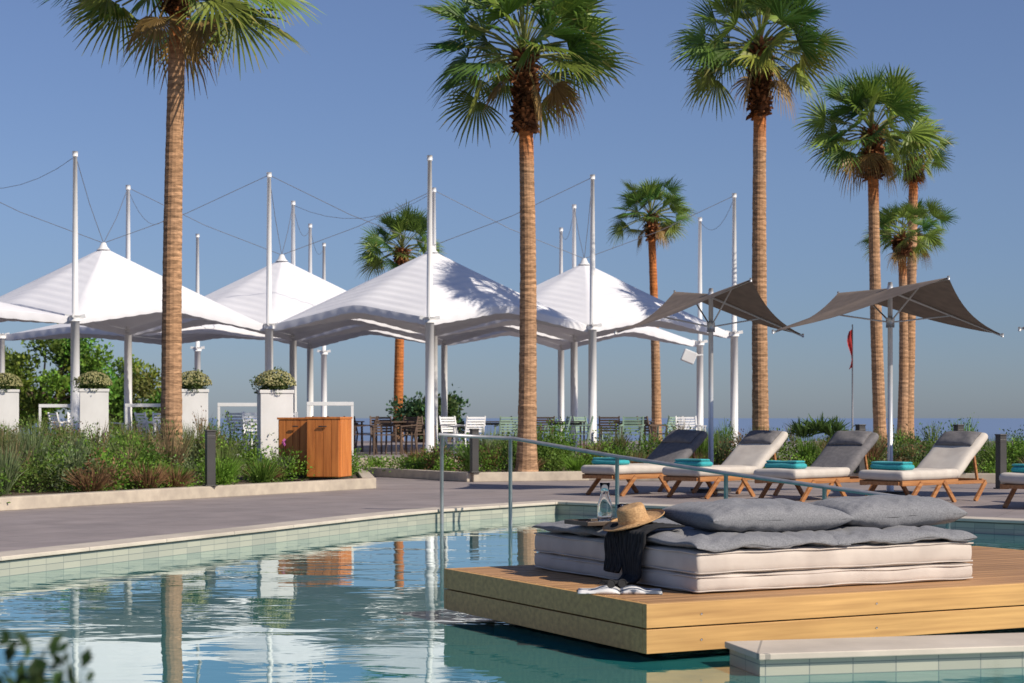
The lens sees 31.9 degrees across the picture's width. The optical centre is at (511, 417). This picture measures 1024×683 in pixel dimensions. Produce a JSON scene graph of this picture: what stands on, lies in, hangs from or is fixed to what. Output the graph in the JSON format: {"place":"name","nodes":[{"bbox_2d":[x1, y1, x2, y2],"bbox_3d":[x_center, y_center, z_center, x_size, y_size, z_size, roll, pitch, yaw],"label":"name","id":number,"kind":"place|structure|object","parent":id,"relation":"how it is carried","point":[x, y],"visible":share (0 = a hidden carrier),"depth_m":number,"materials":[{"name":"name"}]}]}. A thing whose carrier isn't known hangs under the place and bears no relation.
{"place":"outdoors","nodes":[
{"label":"outdoors","id":0,"kind":"place"},
{"bbox_2d":[0,406,374,502],"bbox_3d":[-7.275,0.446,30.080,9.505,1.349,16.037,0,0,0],"label":"shrub bed","id":1,"kind":"object","parent":0,"point":[65,457],"visible":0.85,"depth_m":26.82,"materials":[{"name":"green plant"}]},
{"bbox_2d":[0,371,22,434],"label":"potted shrub","id":2,"kind":"object","parent":1,"relation":"on","point":[9,400],"visible":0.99,"depth_m":37.76,"materials":[{"name":"white plant"}]},
{"bbox_2d":[71,369,112,447],"bbox_3d":[-8.392,0.016,35.949,0.797,2.009,0.841,0,0,-30],"label":"potted shrub","id":3,"kind":"object","parent":1,"relation":"on","point":[94,401],"visible":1,"depth_m":35.74,"materials":[{"name":"white plant"}]},
{"bbox_2d":[34,0,325,464],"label":"palm tree","id":4,"kind":"object","parent":1,"relation":"on","point":[184,39],"visible":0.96,"depth_m":29.86,"materials":[{"name":"green plant"}]},
{"bbox_2d":[182,368,211,437],"bbox_3d":[-6.038,0.029,34.005,0.807,1.982,0.819,0,0,43],"label":"potted shrub","id":5,"kind":"object","parent":1,"relation":"on","point":[194,395],"visible":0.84,"depth_m":33.75,"materials":[{"name":"white plant"}]},
{"bbox_2d":[217,403,256,456],"bbox_3d":[-5.350,0.282,35.200,0.860,1.155,0.060,0,0,-9],"label":"terrace railing","id":6,"kind":"object","parent":1,"relation":"on","point":[231,404],"visible":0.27,"depth_m":35.13,"materials":[{"name":"metal"}]},
{"bbox_2d":[249,366,295,473],"bbox_3d":[-4.106,0.056,30.947,0.797,1.928,0.822,0,0,-28],"label":"potted shrub","id":7,"kind":"object","parent":1,"relation":"on","point":[273,392],"visible":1,"depth_m":30.73,"materials":[{"name":"white plant"}]},
{"bbox_2d":[277,417,352,480],"bbox_3d":[-3.281,0.516,29.696,1.220,1.068,0.865,0,0,14],"label":"teak service cabinet","id":8,"kind":"object","parent":1,"relation":"on","point":[324,444],"visible":0.86,"depth_m":29.28,"materials":[{"name":"brown wood"}]},
{"bbox_2d":[307,402,353,463],"bbox_3d":[-3.350,0.282,33.000,0.860,1.155,0.060,0,0,-9],"label":"terrace railing","id":9,"kind":"object","parent":1,"relation":"on","point":[351,404],"visible":0.62,"depth_m":33.00,"materials":[{"name":"metal"}]},
{"bbox_2d":[0,514,1023,682],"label":"pool water","id":10,"kind":"structure","parent":0,"point":[363,607],"depth_m":11.45,"materials":[{"name":"liquid"}]},
{"bbox_2d":[439,433,949,528],"bbox_3d":[1.916,1.353,20.798,6.622,2.334,0.618,0,0,36],"label":"pool handrail","id":11,"kind":"object","parent":10,"relation":"in","point":[823,487],"visible":0.51,"depth_m":21.28,"materials":[{"name":"metal"}]},
{"bbox_2d":[444,546,1023,653],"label":"daybed platform","id":12,"kind":"structure","parent":10,"relation":"in","point":[989,595],"depth_m":10.39,"materials":[{"name":"brown wood"}]},
{"bbox_2d":[578,585,662,593],"bbox_3d":[0.620,0.986,10.300,0.480,0.025,0.290,0,0,3],"label":"open magazine","id":13,"kind":"object","parent":12,"relation":"on","point":[627,589],"visible":0.98,"depth_m":10.23,"materials":[{"name":"paper"}]},
{"bbox_2d":[534,532,972,593],"bbox_3d":[1.500,0.878,11.502,2.047,0.261,2.007,0,0,-27],"label":"daybed mattress","id":14,"kind":"object","parent":12,"relation":"on","point":[700,571],"visible":0.73,"depth_m":10.63,"materials":[{"name":"fabric"}]},
{"bbox_2d":[531,518,976,551],"bbox_3d":[1.506,0.721,11.483,2.075,0.134,2.000,0,0,-27],"label":"grey topper pad","id":15,"kind":"object","parent":14,"relation":"on","point":[689,537],"visible":0.66,"depth_m":10.66,"materials":[{"name":"fabric"}]},
{"bbox_2d":[564,518,615,525],"bbox_3d":[0.585,0.654,11.291,0.426,0.030,0.300,0,0,-27],"label":"serving tray","id":16,"kind":"object","parent":15,"relation":"on","point":[588,522],"visible":0.52,"depth_m":11.18,"materials":[{"name":"brown wood"}]},
{"bbox_2d":[597,483,611,520],"bbox_3d":[0.585,0.529,11.291,0.094,0.241,0.094,0,0,0],"label":"glass carafe","id":17,"kind":"object","parent":16,"relation":"on","point":[604,508],"visible":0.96,"depth_m":11.26,"materials":[{"name":"clear"}]},
{"bbox_2d":[602,502,664,531],"bbox_3d":[0.739,0.599,10.899,0.379,0.173,0.390,0,0,0],"label":"straw hat","id":18,"kind":"object","parent":15,"relation":"on","point":[632,515],"visible":1,"depth_m":10.83,"materials":[{"name":"beige wicker"}]},
{"bbox_2d":[601,522,685,584],"bbox_3d":[0.757,0.810,10.719,0.443,0.355,0.378,0,0,-27],"label":"black shawl","id":19,"kind":"object","parent":15,"relation":"on","point":[632,542],"visible":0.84,"depth_m":10.66,"materials":[{"name":"fabric"}]},
{"bbox_2d":[662,498,853,532],"bbox_3d":[1.491,0.599,10.969,1.052,0.218,0.621,0,0,-27],"label":"grey pillow","id":20,"kind":"object","parent":15,"relation":"on","point":[750,515],"visible":0.98,"depth_m":10.75,"materials":[{"name":"fabric"}]},
{"bbox_2d":[809,495,967,528],"bbox_3d":[2.354,0.602,11.434,0.931,0.216,0.598,0,0,-27],"label":"grey pillow","id":21,"kind":"object","parent":15,"relation":"on","point":[880,511],"visible":0.75,"depth_m":11.22,"materials":[{"name":"fabric"}]},
{"bbox_2d":[730,650,1023,676],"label":"pool ledge","id":22,"kind":"object","parent":10,"relation":"in","point":[789,667],"visible":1,"depth_m":9.31,"materials":[{"name":"tile"}]},
{"bbox_2d":[725,633,1023,659],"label":"pool ledge coping","id":23,"kind":"object","parent":22,"relation":"on","point":[876,646],"visible":1,"depth_m":9.41,"materials":[{"name":"stone"}]},
{"bbox_2d":[0,476,1023,551],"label":"stone deck","id":24,"kind":"structure","parent":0,"point":[33,528],"depth_m":24.49,"materials":[{"name":"stone"}]},
{"bbox_2d":[0,616,70,682],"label":"foreground shrub","id":25,"kind":"object","parent":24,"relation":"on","point":[37,667],"visible":0.99,"depth_m":2.50,"materials":[{"name":"green plant"}]},
{"bbox_2d":[47,647,94,682],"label":"foreground shrub","id":26,"kind":"object","parent":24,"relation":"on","point":[86,656],"visible":0.99,"depth_m":2.50,"materials":[{"name":"green plant"}]},
{"bbox_2d":[0,468,375,510],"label":"planter curb","id":27,"kind":"structure","parent":24,"relation":"on","point":[366,480],"depth_m":25.54,"materials":[{"name":"stone"}]},
{"bbox_2d":[203,430,217,485],"bbox_3d":[-4.420,0.588,26.250,0.180,0.824,0.180,0,0,-23],"label":"bollard light","id":28,"kind":"object","parent":27,"relation":"on","point":[210,457],"visible":1,"depth_m":26.19,"materials":[{"name":"grey metal"}]},
{"bbox_2d":[468,429,479,472],"bbox_3d":[-0.690,0.598,32.750,0.180,0.804,0.180,0,0,-23],"label":"bollard light","id":29,"kind":"object","parent":24,"relation":"on","point":[474,455],"visible":0.88,"depth_m":32.70,"materials":[{"name":"grey metal"}]},
{"bbox_2d":[239,457,986,468],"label":"terrace edge","id":30,"kind":"object","parent":24,"relation":"on","point":[363,464],"depth_m":37.03,"materials":[{"name":"stone"}]},
{"bbox_2d":[581,430,707,495],"bbox_3d":[2.056,0.687,27.592,2.119,1.006,0.760,0,0,-42],"label":"sun lounger","id":31,"kind":"object","parent":24,"relation":"on","point":[677,444],"visible":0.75,"depth_m":27.64,"materials":[{"name":"fabric"}]},
{"bbox_2d":[592,457,629,464],"bbox_3d":[1.492,0.659,27.076,0.291,0.126,0.580,0,0,-45],"label":"folded towel","id":32,"kind":"object","parent":31,"relation":"on","point":[603,461],"visible":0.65,"depth_m":26.95,"materials":[{"name":"fabric"}]},
{"bbox_2d":[361,467,994,482],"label":"planter curb","id":33,"kind":"structure","parent":24,"relation":"on","point":[501,476],"depth_m":33.21,"materials":[{"name":"stone"}]},
{"bbox_2d":[614,278,803,492],"bbox_3d":[3.130,-0.465,28.200,2.153,3.270,2.491,0,0,30],"label":"patio umbrella","id":34,"kind":"object","parent":24,"relation":"on","point":[743,300],"visible":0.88,"depth_m":28.16,"materials":[{"name":"grey fabric"}]},
{"bbox_2d":[662,430,787,498],"bbox_3d":[3.198,0.688,26.714,2.124,1.005,0.762,0,0,-44],"label":"sun lounger","id":35,"kind":"object","parent":24,"relation":"on","point":[753,451],"visible":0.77,"depth_m":26.83,"materials":[{"name":"fabric"}]},
{"bbox_2d":[674,458,712,466],"bbox_3d":[2.645,0.662,26.180,0.281,0.136,0.588,0,0,-41],"label":"folded towel","id":36,"kind":"object","parent":35,"relation":"on","point":[700,462],"visible":0.88,"depth_m":26.00,"materials":[{"name":"fabric"}]},
{"bbox_2d":[754,430,878,501],"bbox_3d":[4.381,0.687,25.682,0.762,1.005,2.123,0,0,45],"label":"sun lounger","id":37,"kind":"object","parent":24,"relation":"on","point":[842,455],"visible":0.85,"depth_m":25.80,"materials":[{"name":"fabric"}]},
{"bbox_2d":[765,460,806,468],"bbox_3d":[3.845,0.659,25.137,0.293,0.134,0.585,0,0,-44],"label":"folded towel","id":38,"kind":"object","parent":37,"relation":"on","point":[791,464],"visible":0.98,"depth_m":24.99,"materials":[{"name":"fabric"}]},
{"bbox_2d":[772,276,1003,495],"bbox_3d":[5.740,-0.445,27.200,2.583,3.230,2.992,0,0,32],"label":"patio umbrella","id":39,"kind":"object","parent":24,"relation":"on","point":[937,300],"visible":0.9,"depth_m":27.16,"materials":[{"name":"grey fabric"}]},
{"bbox_2d":[858,431,988,501],"bbox_3d":[5.756,0.687,24.995,2.128,1.005,0.764,0,0,-42],"label":"sun lounger","id":40,"kind":"object","parent":24,"relation":"on","point":[947,459],"visible":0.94,"depth_m":25.09,"materials":[{"name":"fabric"}]},
{"bbox_2d":[870,462,913,469],"bbox_3d":[5.194,0.661,24.476,0.291,0.131,0.591,0,0,-40],"label":"folded towel","id":41,"kind":"object","parent":40,"relation":"on","point":[891,466],"visible":0.95,"depth_m":24.32,"materials":[{"name":"fabric"}]},
{"bbox_2d":[993,434,1006,488],"bbox_3d":[8.050,0.718,29.500,0.180,0.904,0.180,0,0,-23],"label":"bollard light","id":42,"kind":"object","parent":24,"relation":"on","point":[1000,453],"visible":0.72,"depth_m":29.46,"materials":[{"name":"grey metal"}]},
{"bbox_2d":[999,473,1023,507],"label":"sun lounger","id":43,"kind":"object","parent":24,"relation":"on","point":[1013,482],"visible":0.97,"depth_m":23.05,"materials":[{"name":"fabric"}]},
{"bbox_2d":[0,505,1023,576],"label":"pool wall","id":44,"kind":"structure","parent":0,"point":[35,565],"depth_m":19.23,"materials":[{"name":"tile"}]},
{"bbox_2d":[0,500,1023,560],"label":"pool coping","id":45,"kind":"object","parent":44,"relation":"on","point":[67,549],"visible":0.77,"depth_m":18.99,"materials":[{"name":"stone"}]},
{"bbox_2d":[0,0,1023,417],"label":"sky","id":46,"kind":"structure","parent":0,"point":[349,122],"materials":[{"name":"blue"}]},
{"bbox_2d":[20,418,1023,440],"bbox_3d":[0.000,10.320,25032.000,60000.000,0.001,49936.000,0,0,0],"label":"sea","id":47,"kind":"structure","parent":0,"point":[992,425],"depth_m":2430.46,"materials":[{"name":"liquid"}]},
{"bbox_2d":[113,441,1012,457],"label":"terrace floor","id":48,"kind":"structure","parent":0,"point":[366,444],"depth_m":49.63,"materials":[{"name":"grey stone"}]},
{"bbox_2d":[0,333,8,373],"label":"canopy mast","id":49,"kind":"object","parent":48,"relation":"on","point":[2,351],"visible":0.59,"depth_m":46.93,"materials":[{"name":"metal"}]},
{"bbox_2d":[5,323,288,344],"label":"tensile canopy","id":50,"kind":"object","parent":49,"relation":"attached to","point":[190,334],"visible":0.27,"depth_m":46.70,"materials":[{"name":"white fabric"}]},
{"bbox_2d":[5,323,119,435],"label":"broadleaf tree","id":51,"kind":"object","parent":48,"relation":"on","point":[58,381],"visible":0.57,"depth_m":58.29,"materials":[{"name":"green plant"}]},
{"bbox_2d":[65,151,85,432],"bbox_3d":[-9.410,-2.460,38.600,0.340,6.560,0.340,0,0,-44],"label":"canopy mast","id":52,"kind":"object","parent":48,"relation":"on","point":[74,318],"visible":0.75,"depth_m":38.54,"materials":[{"name":"metal"}]},
{"bbox_2d":[0,302,70,323],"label":"tensile canopy","id":53,"kind":"object","parent":52,"relation":"attached to","point":[9,312],"visible":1,"depth_m":38.32,"materials":[{"name":"white fabric"}]},
{"bbox_2d":[0,161,265,334],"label":"tensile canopy","id":54,"kind":"object","parent":52,"relation":"attached to","point":[118,294],"visible":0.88,"depth_m":40.65,"materials":[{"name":"white fabric"}]},
{"bbox_2d":[5,158,731,254],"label":"stay cables","id":55,"kind":"object","parent":52,"relation":"attached to","point":[312,212],"visible":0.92,"depth_m":46.31,"materials":[{"name":"metal"}]},
{"bbox_2d":[124,185,131,431],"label":"canopy mast","id":56,"kind":"object","parent":48,"relation":"on","point":[127,369],"visible":0.66,"depth_m":44.14,"materials":[{"name":"metal"}]},
{"bbox_2d":[105,354,160,431],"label":"broadleaf tree","id":57,"kind":"object","parent":48,"relation":"on","point":[144,384],"visible":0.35,"depth_m":60.14,"materials":[{"name":"green plant"}]},
{"bbox_2d":[125,404,160,432],"bbox_3d":[-7.550,0.282,37.000,0.860,1.155,0.060,0,0,-9],"label":"terrace railing","id":58,"kind":"object","parent":48,"relation":"on","point":[137,405],"visible":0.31,"depth_m":36.93,"materials":[{"name":"metal"}]},
{"bbox_2d":[190,234,204,377],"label":"canopy mast","id":59,"kind":"object","parent":48,"relation":"on","point":[197,348],"visible":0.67,"depth_m":55.85,"materials":[{"name":"metal"}]},
{"bbox_2d":[226,412,248,449],"bbox_3d":[-5.620,0.347,37.774,0.600,0.953,0.626,0,0,37],"label":"slatted armchair","id":60,"kind":"object","parent":48,"relation":"on","point":[236,425],"visible":0.28,"depth_m":37.57,"materials":[{"name":"white paint"}]},
{"bbox_2d":[241,412,256,453],"bbox_3d":[-5.166,0.347,36.629,0.600,0.953,0.627,0,0,-29],"label":"slatted armchair","id":61,"kind":"object","parent":48,"relation":"on","point":[249,423],"visible":0.33,"depth_m":36.74,"materials":[{"name":"white paint"}]},
{"bbox_2d":[260,172,277,370],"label":"canopy mast","id":62,"kind":"object","parent":48,"relation":"on","point":[268,326],"visible":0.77,"depth_m":41.85,"materials":[{"name":"metal"}]},
{"bbox_2d":[289,201,296,415],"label":"canopy mast","id":63,"kind":"object","parent":48,"relation":"on","point":[293,358],"visible":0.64,"depth_m":47.34,"materials":[{"name":"metal"}]},
{"bbox_2d":[182,330,439,348],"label":"tensile canopy","id":64,"kind":"object","parent":63,"relation":"attached to","point":[319,342],"visible":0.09,"depth_m":52.11,"materials":[{"name":"white fabric"}]},
{"bbox_2d":[297,325,569,344],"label":"tensile canopy","id":65,"kind":"object","parent":63,"relation":"attached to","point":[452,338],"visible":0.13,"depth_m":48.99,"materials":[{"name":"white fabric"}]},
{"bbox_2d":[307,224,312,416],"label":"canopy mast","id":66,"kind":"object","parent":48,"relation":"on","point":[309,374],"visible":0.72,"depth_m":52.94,"materials":[{"name":"metal"}]},
{"bbox_2d":[317,243,330,416],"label":"canopy mast","id":67,"kind":"object","parent":48,"relation":"on","point":[323,353],"visible":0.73,"depth_m":58.74,"materials":[{"name":"metal"}]},
{"bbox_2d":[369,416,396,454],"bbox_3d":[-2.858,0.390,39.629,0.545,0.867,0.570,0,0,-15],"label":"slatted armchair","id":68,"kind":"object","parent":48,"relation":"on","point":[373,429],"visible":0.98,"depth_m":39.80,"materials":[{"name":"wood"}]},
{"bbox_2d":[375,421,413,453],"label":"dining table","id":69,"kind":"object","parent":48,"relation":"on","point":[397,422],"visible":0.44,"depth_m":40.72,"materials":[{"name":"wood"}]},
{"bbox_2d":[353,201,444,441],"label":"palm tree","id":70,"kind":"object","parent":48,"relation":"on","point":[407,220],"visible":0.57,"depth_m":61.82,"materials":[{"name":"green plant"}]},
{"bbox_2d":[385,416,418,454],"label":"slatted armchair","id":71,"kind":"object","parent":48,"relation":"on","point":[402,425],"visible":0.82,"depth_m":40.40,"materials":[{"name":"wood"}]},
{"bbox_2d":[385,391,439,441],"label":"garden shrub","id":72,"kind":"object","parent":48,"relation":"on","point":[408,405],"visible":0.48,"depth_m":59.59,"materials":[{"name":"green plant"}]},
{"bbox_2d":[404,416,435,453],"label":"slatted armchair","id":73,"kind":"object","parent":48,"relation":"on","point":[420,426],"visible":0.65,"depth_m":41.07,"materials":[{"name":"wood"}]},
{"bbox_2d":[419,155,439,452],"bbox_3d":[-1.800,-2.460,39.200,0.340,6.560,0.340,0,0,-44],"label":"canopy mast","id":74,"kind":"object","parent":48,"relation":"on","point":[429,320],"visible":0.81,"depth_m":39.14,"materials":[{"name":"metal"}]},
{"bbox_2d":[432,187,437,448],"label":"canopy mast","id":75,"kind":"object","parent":48,"relation":"on","point":[435,346],"visible":0.38,"depth_m":44.64,"materials":[{"name":"metal"}]},
{"bbox_2d":[130,188,426,340],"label":"tensile canopy","id":76,"kind":"object","parent":75,"relation":"attached to","point":[296,290],"visible":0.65,"depth_m":43.84,"materials":[{"name":"white fabric"}]},
{"bbox_2d":[272,176,589,335],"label":"tensile canopy","id":77,"kind":"object","parent":75,"relation":"attached to","point":[464,297],"visible":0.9,"depth_m":41.19,"materials":[{"name":"white fabric"}]},
{"bbox_2d":[404,383,471,441],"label":"garden shrub","id":78,"kind":"object","parent":48,"relation":"on","point":[454,403],"visible":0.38,"depth_m":59.79,"materials":[{"name":"green plant"}]},
{"bbox_2d":[441,339,446,446],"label":"canopy post","id":79,"kind":"object","parent":48,"relation":"on","point":[443,380],"visible":0.83,"depth_m":50.22,"materials":[{"name":"metal"}]},
{"bbox_2d":[438,416,470,453],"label":"slatted armchair","id":80,"kind":"object","parent":48,"relation":"on","point":[442,426],"visible":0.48,"depth_m":41.33,"materials":[{"name":"white paint"}]},
{"bbox_2d":[454,416,485,453],"bbox_3d":[-0.935,0.390,40.174,0.545,0.867,0.570,0,0,-31],"label":"slatted armchair","id":81,"kind":"object","parent":48,"relation":"on","point":[474,422],"visible":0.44,"depth_m":39.96,"materials":[{"name":"white paint"}]},
{"bbox_2d":[494,416,517,436],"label":"slatted armchair","id":82,"kind":"object","parent":48,"relation":"on","point":[500,425],"visible":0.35,"depth_m":40.53,"materials":[{"name":"wood"}]},
{"bbox_2d":[558,228,563,440],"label":"canopy mast","id":83,"kind":"object","parent":48,"relation":"on","point":[561,382],"visible":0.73,"depth_m":54.03,"materials":[{"name":"metal"}]},
{"bbox_2d":[570,204,577,446],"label":"canopy mast","id":84,"kind":"object","parent":48,"relation":"on","point":[574,383],"visible":0.7,"depth_m":48.13,"materials":[{"name":"metal"}]},
{"bbox_2d":[583,174,601,445],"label":"canopy mast","id":85,"kind":"object","parent":48,"relation":"on","point":[592,327],"visible":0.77,"depth_m":42.24,"materials":[{"name":"metal"}]},
{"bbox_2d":[436,191,730,341],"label":"tensile canopy","id":86,"kind":"object","parent":85,"relation":"attached to","point":[619,304],"visible":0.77,"depth_m":44.42,"materials":[{"name":"white fabric"}]},
{"bbox_2d":[598,416,621,443],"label":"slatted armchair","id":87,"kind":"object","parent":48,"relation":"on","point":[611,426],"visible":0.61,"depth_m":41.54,"materials":[{"name":"wood"}]},
{"bbox_2d":[619,416,644,442],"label":"slatted armchair","id":88,"kind":"object","parent":48,"relation":"on","point":[641,427],"visible":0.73,"depth_m":41.33,"materials":[{"name":"wood"}]},
{"bbox_2d":[606,176,695,441],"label":"palm tree","id":89,"kind":"object","parent":48,"relation":"on","point":[647,193],"visible":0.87,"depth_m":59.86,"materials":[{"name":"green plant"}]},
{"bbox_2d":[636,416,667,450],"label":"slatted armchair","id":90,"kind":"object","parent":48,"relation":"on","point":[647,426],"visible":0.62,"depth_m":41.75,"materials":[{"name":"wood"}]},
{"bbox_2d":[675,416,702,430],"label":"slatted armchair","id":91,"kind":"object","parent":48,"relation":"on","point":[695,422],"visible":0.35,"depth_m":40.76,"materials":[{"name":"white paint"}]},
{"bbox_2d":[693,217,707,430],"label":"canopy mast","id":92,"kind":"object","parent":48,"relation":"on","point":[699,344],"visible":0.77,"depth_m":51.24,"materials":[{"name":"metal"}]},
{"bbox_2d":[448,326,696,349],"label":"tensile canopy","id":93,"kind":"object","parent":92,"relation":"attached to","point":[654,334],"visible":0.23,"depth_m":51.55,"materials":[{"name":"white fabric"}]},
{"bbox_2d":[680,349,702,363],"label":"loudspeaker","id":94,"kind":"object","parent":92,"relation":"attached to","point":[688,356],"visible":1,"depth_m":50.76,"materials":[{"name":"white paint"}]},
{"bbox_2d":[726,193,742,449],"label":"canopy mast","id":95,"kind":"object","parent":48,"relation":"on","point":[734,334],"visible":0.77,"depth_m":45.74,"materials":[{"name":"metal"}]},
{"bbox_2d":[664,0,856,430],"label":"palm tree","id":96,"kind":"object","parent":48,"relation":"on","point":[756,57],"visible":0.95,"depth_m":37.86,"materials":[{"name":"green plant"}]},
{"bbox_2d":[847,324,852,430],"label":"flagpole","id":97,"kind":"object","parent":48,"relation":"on","point":[850,339],"visible":0.91,"depth_m":59.98,"materials":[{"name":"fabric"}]},
{"bbox_2d":[794,63,952,445],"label":"palm tree","id":98,"kind":"object","parent":48,"relation":"on","point":[871,163],"visible":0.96,"depth_m":41.84,"materials":[{"name":"green plant"}]},
{"bbox_2d":[856,202,945,438],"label":"palm tree","id":99,"kind":"object","parent":48,"relation":"on","point":[902,243],"visible":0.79,"depth_m":45.89,"materials":[{"name":"green plant"}]},
{"bbox_2d":[879,195,959,267],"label":"palm tree","id":100,"kind":"object","parent":48,"relation":"on","point":[935,208],"visible":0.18,"depth_m":50.71,"materials":[{"name":"green plant"}]},
{"bbox_2d":[883,123,959,438],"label":"palm tree","id":101,"kind":"object","parent":48,"relation":"on","point":[913,183],"visible":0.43,"depth_m":49.37,"materials":[{"name":"green plant"}]},
{"bbox_2d":[423,467,1011,472],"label":"planting soil","id":102,"kind":"structure","parent":0,"point":[979,471],"depth_m":35.77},
{"bbox_2d":[414,0,644,471],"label":"palm tree","id":103,"kind":"object","parent":102,"relation":"on","point":[577,20],"visible":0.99,"depth_m":33.37,"materials":[{"name":"green plant"}]},
{"bbox_2d":[363,412,1023,472],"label":"shrub bed","id":104,"kind":"object","parent":102,"relation":"on","point":[493,453],"visible":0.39,"depth_m":35.16,"materials":[{"name":"green plant"}]},
{"bbox_2d":[784,411,849,437],"bbox_3d":[5.648,0.117,32.998,1.361,0.505,0.982,0,0,0],"label":"yucca plant","id":105,"kind":"object","parent":104,"relation":"on","point":[812,427],"visible":0.98,"depth_m":32.92,"materials":[{"name":"green plant"}]},
{"label":"ground","id":106,"kind":"structure","parent":0,"visible":0},
{"bbox_2d":[0,504,1017,561],"bbox_3d":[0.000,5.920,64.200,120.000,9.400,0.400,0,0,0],"label":"retaining wall","id":107,"kind":"structure","parent":106,"relation":"on","point":[364,520],"depth_m":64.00,"materials":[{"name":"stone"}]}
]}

